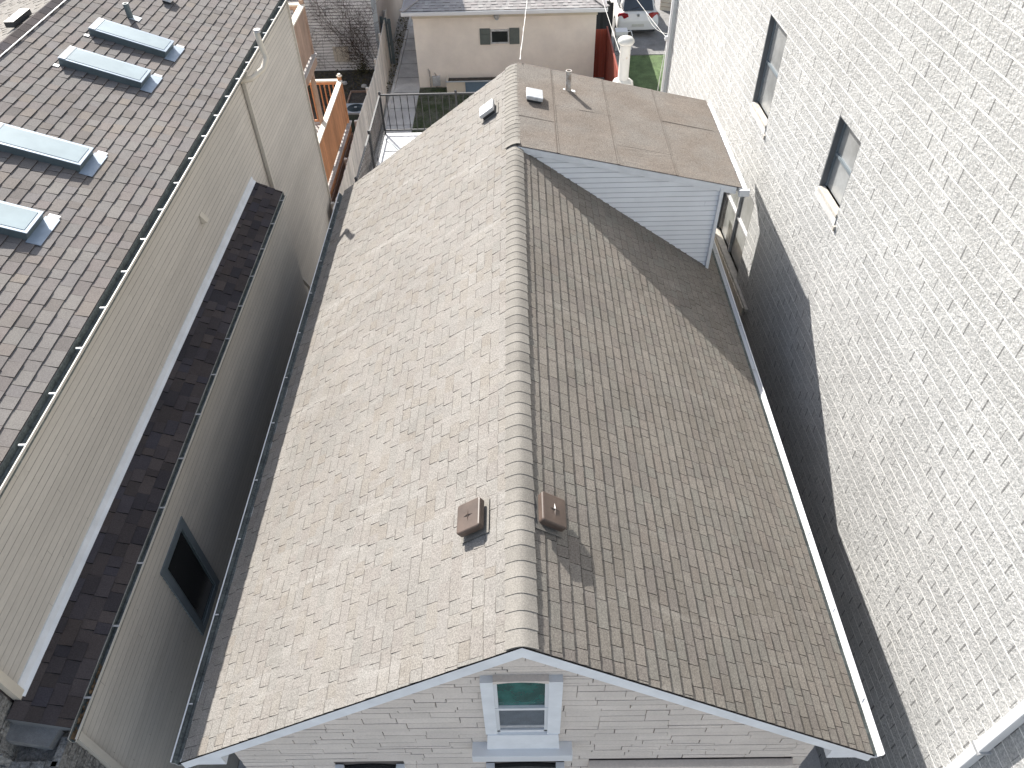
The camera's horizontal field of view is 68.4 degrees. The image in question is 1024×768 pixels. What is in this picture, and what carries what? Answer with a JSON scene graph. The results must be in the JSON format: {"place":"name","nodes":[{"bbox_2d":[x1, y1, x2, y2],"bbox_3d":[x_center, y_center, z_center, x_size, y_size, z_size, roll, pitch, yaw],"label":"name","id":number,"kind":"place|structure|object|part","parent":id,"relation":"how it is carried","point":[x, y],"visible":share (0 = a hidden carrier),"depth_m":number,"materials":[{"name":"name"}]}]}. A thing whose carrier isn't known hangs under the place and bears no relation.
{"place":"outdoors","nodes":[
{"label":"outdoors","id":0,"kind":"place"},
{"bbox_2d":[0,0,332,767],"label":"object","id":1,"kind":"structure","parent":0,"point":[166,212],"depth_m":10.09,"materials":[{"name":"brown"}]},
{"bbox_2d":[160,516,219,635],"bbox_3d":[-4.317,2.615,10.161,0.035,1.660,0.840,-1,45,1],"label":"window","id":2,"kind":"structure","parent":1,"relation":"in","point":[186,570],"depth_m":10.11,"materials":[{"name":"black glass"}]},
{"bbox_2d":[238,760,245,767],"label":"alley path","id":3,"kind":"structure","parent":0,"point":[241,765],"depth_m":11.65,"materials":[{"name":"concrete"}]},
{"bbox_2d":[289,0,352,202],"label":"wooden deck","id":4,"kind":"structure","parent":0,"point":[334,130],"depth_m":20.46,"materials":[{"name":"brown wood"}]},
{"bbox_2d":[288,0,403,70],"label":"clapboard house","id":5,"kind":"structure","parent":0,"point":[330,52],"depth_m":28.86,"materials":[{"name":"paint"}]},
{"bbox_2d":[295,0,389,75],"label":"vine","id":6,"kind":"object","parent":5,"relation":"attached to","point":[351,52],"visible":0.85,"depth_m":28.73,"materials":[{"name":"brown plant"}]},
{"bbox_2d":[377,19,419,165],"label":"path","id":7,"kind":"structure","parent":0,"point":[408,68],"depth_m":28.38,"materials":[{"name":"concrete"}]},
{"bbox_2d":[412,87,472,132],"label":"lawn","id":8,"kind":"structure","parent":0,"point":[446,109],"depth_m":27.40,"materials":[{"name":"green plant"}]},
{"bbox_2d":[446,76,495,92],"bbox_3d":[-1.052,-11.205,28.099,2.770,0.450,0.560,-1,45,1],"label":"planter box","id":9,"kind":"object","parent":8,"relation":"on","point":[466,84],"visible":0.45,"depth_m":27.97,"materials":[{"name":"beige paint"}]},
{"bbox_2d":[399,0,609,87],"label":"garage","id":10,"kind":"structure","parent":0,"point":[466,38],"depth_m":27.22,"materials":[{"name":"beige paint"}]},
{"bbox_2d":[480,28,519,44],"bbox_3d":[-0.446,-12.571,27.216,1.430,0.560,0.048,-1,45,1],"label":"window","id":11,"kind":"structure","parent":10,"relation":"in","point":[498,36],"depth_m":27.19,"materials":[{"name":"metal"}]},
{"bbox_2d":[238,14,839,764],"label":"ground","id":12,"kind":"structure","parent":0,"point":[396,44],"depth_m":29.98,"materials":[{"name":"grey concrete"}]},
{"bbox_2d":[307,70,374,197],"bbox_3d":[-8.331,-8.043,25.543,7.050,0.014,12.200,-1,45,1],"label":"mulch bed","id":13,"kind":"object","parent":12,"relation":"on","point":[349,76],"visible":0.14,"depth_m":28.92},
{"bbox_2d":[346,103,362,131],"bbox_3d":[-5.349,-9.230,26.041,0.760,0.750,0.730,-1,45,1],"label":"air conditioner","id":14,"kind":"object","parent":13,"relation":"on","point":[353,109],"visible":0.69,"depth_m":25.74,"materials":[{"name":"metal"}]},
{"bbox_2d":[346,90,366,103],"bbox_3d":[-5.355,-10.006,27.050,1.010,0.500,1.390,-1,45,1],"label":"raised bed","id":15,"kind":"object","parent":13,"relation":"on","point":[357,96],"visible":0.16,"depth_m":27.14,"materials":[{"name":"brown wood"}]},
{"bbox_2d":[308,1,408,109],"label":"ground cover","id":16,"kind":"object","parent":12,"relation":"on","point":[397,40],"visible":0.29,"depth_m":29.31,"materials":[{"name":"green plant"}]},
{"bbox_2d":[331,9,391,211],"bbox_3d":[-4.729,-8.998,25.117,0.292,1.815,14.340,-2,45,0],"label":"wooden fence","id":17,"kind":"object","parent":12,"relation":"on","point":[378,83],"visible":0.62,"depth_m":24.38,"materials":[{"name":"beige wood"}]},
{"bbox_2d":[379,16,395,63],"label":"side gate","id":18,"kind":"structure","parent":17,"relation":"attached to","point":[390,43],"depth_m":29.20,"materials":[{"name":"metal"}]},
{"bbox_2d":[371,17,411,169],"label":"path kerb","id":19,"kind":"structure","parent":12,"relation":"on","point":[397,70],"depth_m":29.05,"materials":[{"name":"concrete"}]},
{"bbox_2d":[170,35,884,767],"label":"brick house","id":20,"kind":"structure","parent":12,"relation":"on","point":[524,493],"depth_m":8.07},
{"bbox_2d":[335,764,405,767],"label":"window","id":21,"kind":"structure","parent":20,"relation":"in","point":[338,765],"depth_m":8.12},
{"bbox_2d":[472,674,572,761],"bbox_3d":[0.088,3.171,7.079,1.010,1.750,0.150,-1,45,1],"label":"window","id":22,"kind":"structure","parent":20,"relation":"in","point":[522,712],"depth_m":7.12,"materials":[{"name":"white paint"}]},
{"bbox_2d":[520,3,526,59],"bbox_3d":[0.656,-13.529,21.677,0.028,1.280,23.497,1,45,3],"label":"overhead cable","id":23,"kind":"object","parent":20,"relation":"attached to","point":[523,32],"visible":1,"depth_m":14.34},
{"bbox_2d":[486,762,563,767],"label":"window","id":24,"kind":"structure","parent":20,"relation":"in","point":[558,764],"depth_m":8.11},
{"bbox_2d":[596,1,613,36],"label":"dark fence","id":25,"kind":"object","parent":12,"relation":"on","point":[602,21],"visible":0.33,"depth_m":30.19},
{"bbox_2d":[593,26,617,80],"bbox_3d":[3.334,-8.535,24.400,0.520,1.815,11.213,-1,45,1],"label":"red fence","id":26,"kind":"object","parent":12,"relation":"on","point":[605,65],"visible":0.29,"depth_m":27.82,"materials":[{"name":"brown paint"}]},
{"bbox_2d":[628,55,664,90],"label":"artificial turf","id":27,"kind":"structure","parent":12,"relation":"on","point":[645,71],"depth_m":29.12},
{"bbox_2d":[660,0,671,10],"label":"slatted wall","id":28,"kind":"structure","parent":12,"relation":"on","point":[665,5],"depth_m":33.34,"materials":[{"name":"beige paint"}]},
{"bbox_2d":[661,0,1023,767],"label":"block building","id":29,"kind":"structure","parent":12,"relation":"on","point":[881,310],"depth_m":8.82,"materials":[{"name":"white brick"}]},
{"bbox_2d":[714,191,753,315],"bbox_3d":[4.359,-2.873,14.442,0.215,1.942,2.732,-2,45,-1],"label":"window","id":30,"kind":"structure","parent":29,"relation":"in","point":[735,214],"depth_m":14.86,"materials":[{"name":"metal"}]},
{"bbox_2d":[749,14,786,138],"bbox_3d":[4.312,-5.110,12.539,0.170,1.692,1.010,-2,45,-1],"label":"window","id":31,"kind":"structure","parent":29,"relation":"in","point":[776,37],"depth_m":12.71,"materials":[{"name":"grey glass"}]},
{"bbox_2d":[814,115,860,230],"bbox_3d":[4.432,-2.842,10.142,0.170,1.262,0.870,-2,45,-1],"label":"window","id":32,"kind":"structure","parent":29,"relation":"in","point":[845,145],"depth_m":10.27,"materials":[{"name":"grey glass"}]},
{"bbox_2d":[606,0,669,55],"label":"driveway","id":33,"kind":"structure","parent":0,"point":[650,42],"depth_m":31.31,"materials":[{"name":"grey concrete"}]},
{"bbox_2d":[614,28,632,50],"bbox_3d":[4.491,-13.898,30.352,0.712,0.752,0.440,-1,45,1],"label":"utility box","id":34,"kind":"object","parent":33,"relation":"on","point":[619,32],"visible":0.71,"depth_m":30.11,"materials":[{"name":"metal"}]},
{"bbox_2d":[608,0,658,31],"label":"parked car","id":35,"kind":"object","parent":33,"relation":"on","point":[631,15],"visible":0.8,"depth_m":30.96,"materials":[{"name":"paint"}]},
{"bbox_3d":[5.183,-15.608,30.885,1.240,0.390,0.440,-1,45,1],"label":"rear window","id":36,"kind":"part","parent":35,"relation":"part of","materials":[{"name":"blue glass"}]},
{"bbox_2d":[799,746,820,767],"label":"side path","id":37,"kind":"structure","parent":0,"point":[811,760],"depth_m":11.53,"materials":[{"name":"concrete"}]}
]}

